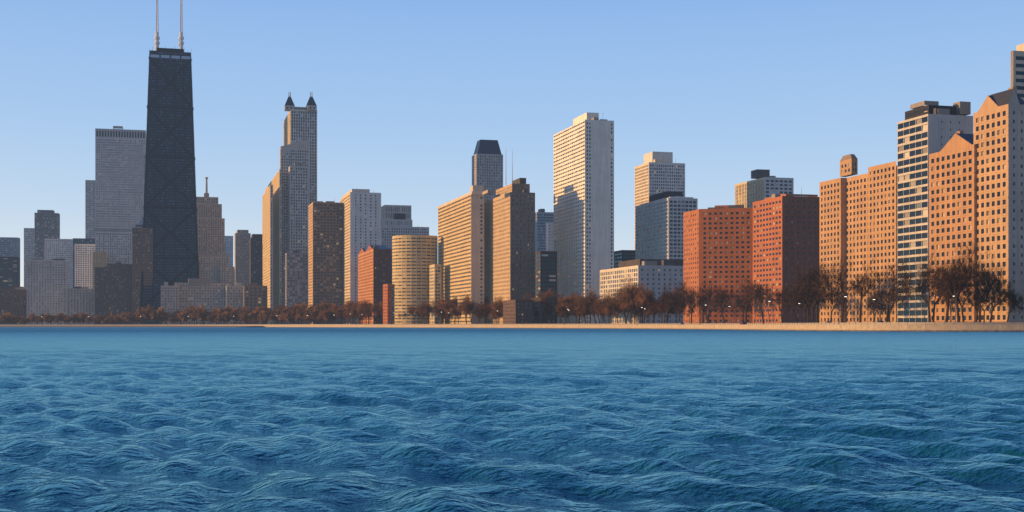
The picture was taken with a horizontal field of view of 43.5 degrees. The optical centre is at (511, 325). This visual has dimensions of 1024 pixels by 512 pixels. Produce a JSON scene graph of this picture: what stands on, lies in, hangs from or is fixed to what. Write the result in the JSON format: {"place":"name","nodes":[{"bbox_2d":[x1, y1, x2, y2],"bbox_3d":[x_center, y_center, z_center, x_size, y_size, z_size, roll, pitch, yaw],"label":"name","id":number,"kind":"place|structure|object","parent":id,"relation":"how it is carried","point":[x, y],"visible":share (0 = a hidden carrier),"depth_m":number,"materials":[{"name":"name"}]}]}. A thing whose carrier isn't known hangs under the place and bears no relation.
{"place":"outdoors","nodes":[
{"label":"outdoors","id":0,"kind":"place"},
{"bbox_2d":[0,180,107,288],"bbox_3d":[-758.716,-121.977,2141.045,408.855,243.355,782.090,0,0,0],"label":"building","id":1,"kind":"structure","parent":0,"point":[44,241],"depth_m":1913.08,"materials":[{"name":"grey glass"}]},
{"bbox_2d":[135,217,142,227],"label":"pyramid roof tower","id":2,"kind":"structure","parent":0,"point":[139,224],"depth_m":1548.21,"materials":[{"name":"grey"}]},
{"bbox_2d":[225,230,266,323],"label":"building","id":3,"kind":"structure","parent":0,"point":[247,259],"depth_m":1703.54,"materials":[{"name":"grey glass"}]},
{"bbox_2d":[285,189,380,323],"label":"high-rise buildings","id":4,"kind":"structure","parent":0,"point":[344,231],"depth_m":1333.35,"materials":[{"name":"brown concrete"}]},
{"bbox_2d":[0,327,1023,511],"bbox_3d":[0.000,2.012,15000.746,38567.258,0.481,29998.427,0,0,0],"label":"lake water","id":5,"kind":"structure","parent":0,"point":[200,419],"depth_m":26.78,"materials":[{"name":"blue liquid"}]},
{"bbox_2d":[0,321,1023,331],"bbox_3d":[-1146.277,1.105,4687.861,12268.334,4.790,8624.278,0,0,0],"label":"shore land","id":6,"kind":"structure","parent":0,"point":[900,326],"depth_m":599.11,"materials":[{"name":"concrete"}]},
{"bbox_2d":[0,258,131,323],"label":"building","id":7,"kind":"structure","parent":6,"relation":"on","point":[47,291],"depth_m":1581.14,"materials":[{"name":"grey concrete"}]},
{"bbox_2d":[95,126,145,263],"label":"skyscraper","id":8,"kind":"structure","parent":6,"relation":"on","point":[120,153],"depth_m":1787.92,"materials":[{"name":"grey stone"}]},
{"bbox_2d":[132,226,152,323],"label":"building","id":9,"kind":"structure","parent":6,"relation":"on","point":[142,246],"depth_m":1542.44,"materials":[{"name":"grey concrete"}]},
{"bbox_2d":[140,0,198,323],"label":"skyscraper","id":10,"kind":"structure","parent":6,"relation":"on","point":[170,211],"depth_m":1555.40,"materials":[{"name":"black metal"}]},
{"bbox_2d":[0,301,338,323],"bbox_3d":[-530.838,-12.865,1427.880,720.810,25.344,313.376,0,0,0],"label":"trees","id":11,"kind":"object","parent":6,"relation":"on","point":[300,312],"depth_m":1424.74,"materials":[{"name":"brown plant"}]},
{"bbox_2d":[161,256,242,323],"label":"building","id":12,"kind":"structure","parent":6,"relation":"on","point":[208,289],"depth_m":1520.80,"materials":[{"name":"grey concrete"}]},
{"bbox_2d":[196,177,228,285],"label":"skyscraper","id":13,"kind":"structure","parent":6,"relation":"on","point":[211,229],"depth_m":1658.86,"materials":[{"name":"beige stone"}]},
{"bbox_2d":[262,139,308,323],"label":"skyscraper","id":14,"kind":"structure","parent":6,"relation":"on","point":[285,200],"depth_m":1455.14,"materials":[{"name":"beige glass"}]},
{"bbox_2d":[283,92,316,204],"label":"skyscraper","id":15,"kind":"structure","parent":6,"relation":"on","point":[299,125],"depth_m":1526.18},
{"bbox_2d":[358,246,391,323],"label":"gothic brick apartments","id":16,"kind":"structure","parent":6,"relation":"on","point":[374,275],"depth_m":1182.90,"materials":[{"name":"red brick"}]},
{"bbox_2d":[359,245,389,253],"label":"building roof","id":17,"kind":"structure","parent":16,"relation":"on","point":[370,247],"depth_m":1198.81,"materials":[{"name":"grey"}]},
{"bbox_2d":[381,205,428,248],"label":"high-rise building","id":18,"kind":"structure","parent":6,"relation":"on","point":[396,220],"depth_m":1563.88,"materials":[{"name":"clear glass"}]},
{"bbox_2d":[392,235,440,323],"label":"building curved apartments","id":19,"kind":"structure","parent":6,"relation":"on","point":[416,273],"depth_m":1111.61,"materials":[{"name":"beige concrete"}]},
{"bbox_2d":[437,185,483,323],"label":"high-rise building","id":20,"kind":"structure","parent":6,"relation":"on","point":[461,240],"depth_m":1038.42,"materials":[{"name":"beige concrete"}]},
{"bbox_2d":[472,154,502,201],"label":"skyscraper","id":21,"kind":"structure","parent":6,"relation":"on","point":[487,172],"depth_m":1524.70,"materials":[{"name":"stone"}]},
{"bbox_2d":[474,140,512,180],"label":"roof","id":22,"kind":"structure","parent":21,"relation":"on","point":[488,147],"depth_m":1525.78,"materials":[{"name":"grey metal"}]},
{"bbox_2d":[41,295,955,324],"bbox_3d":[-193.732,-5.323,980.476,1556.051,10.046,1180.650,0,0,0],"label":"street lamps","id":23,"kind":"object","parent":6,"relation":"on","point":[648,313],"visible":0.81,"depth_m":586.33,"materials":[{"name":"grey metal"}]},
{"bbox_2d":[321,277,685,323],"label":"park trees","id":24,"kind":"object","parent":6,"relation":"on","point":[634,298],"visible":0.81,"depth_m":891.55,"materials":[{"name":"brown plant"}]},
{"bbox_2d":[482,178,534,322],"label":"brown stepped tower","id":25,"kind":"structure","parent":6,"relation":"on","point":[509,241],"depth_m":967.75,"materials":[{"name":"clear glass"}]},
{"bbox_2d":[503,209,634,323],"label":"buildings","id":26,"kind":"structure","parent":6,"relation":"on","point":[518,311],"depth_m":941.84,"materials":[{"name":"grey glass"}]},
{"bbox_2d":[600,257,682,323],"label":"white apartment buildings","id":27,"kind":"structure","parent":6,"relation":"on","point":[655,275],"depth_m":857.72,"materials":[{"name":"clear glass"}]},
{"bbox_2d":[683,205,752,322],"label":"apartment building","id":28,"kind":"structure","parent":6,"relation":"on","point":[717,245],"depth_m":756.94,"materials":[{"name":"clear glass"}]},
{"bbox_2d":[753,189,818,322],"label":"apartment building","id":29,"kind":"structure","parent":6,"relation":"on","point":[785,233],"depth_m":704.69,"materials":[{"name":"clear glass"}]},
{"bbox_2d":[657,236,1023,322],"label":"park trees","id":30,"kind":"object","parent":6,"relation":"on","point":[813,295],"visible":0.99,"depth_m":520.19,"materials":[{"name":"brown plant"}]},
{"bbox_2d":[819,154,896,322],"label":"apartment building","id":31,"kind":"structure","parent":6,"relation":"on","point":[882,211],"depth_m":599.21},
{"bbox_2d":[897,101,972,320],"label":"high-rise building","id":32,"kind":"structure","parent":6,"relation":"on","point":[926,129],"depth_m":557.94,"materials":[{"name":"white concrete"}]},
{"bbox_2d":[929,144,977,321],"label":"building","id":33,"kind":"structure","parent":6,"relation":"on","point":[953,196],"depth_m":501.76,"materials":[{"name":"orange brick"}]},
{"bbox_2d":[940,131,973,151],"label":"roof","id":34,"kind":"structure","parent":33,"relation":"on","point":[958,139],"depth_m":499.00,"materials":[{"name":"orange"}]},
{"bbox_2d":[973,104,1023,321],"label":"high-rise building","id":35,"kind":"structure","parent":6,"relation":"on","point":[998,133],"depth_m":473.31,"materials":[{"name":"beige brick"}]},
{"bbox_2d":[978,87,1023,111],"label":"roof","id":36,"kind":"structure","parent":35,"relation":"on","point":[1009,96],"depth_m":476.71,"materials":[{"name":"grey"}]},
{"bbox_2d":[1011,43,1023,100],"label":"high-rise building","id":37,"kind":"structure","parent":6,"relation":"on","point":[1017,68],"depth_m":540.98,"materials":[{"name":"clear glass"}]},
{"bbox_2d":[0,0,1023,286],"label":"sky","id":38,"kind":"structure","parent":0,"point":[404,93],"materials":[{"name":"blue"}]},
{"bbox_2d":[554,112,613,323],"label":"skyscraper","id":39,"kind":"structure","parent":0,"point":[584,196],"depth_m":965.62,"materials":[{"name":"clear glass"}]},
{"bbox_2d":[635,151,684,205],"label":"high-rise building","id":40,"kind":"structure","parent":0,"point":[657,172],"depth_m":1187.25,"materials":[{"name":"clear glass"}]},
{"bbox_2d":[635,191,697,258],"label":"building","id":41,"kind":"structure","parent":0,"point":[658,225],"depth_m":975.80,"materials":[{"name":"blue glass"}]},
{"bbox_2d":[735,169,793,207],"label":"cream tower","id":42,"kind":"structure","parent":0,"point":[763,185],"depth_m":1034.17,"materials":[{"name":"beige concrete"}]},
{"bbox_2d":[846,173,867,322],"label":"high-rise building","id":43,"kind":"structure","parent":0,"point":[857,219],"depth_m":616.38,"materials":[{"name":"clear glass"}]}
]}

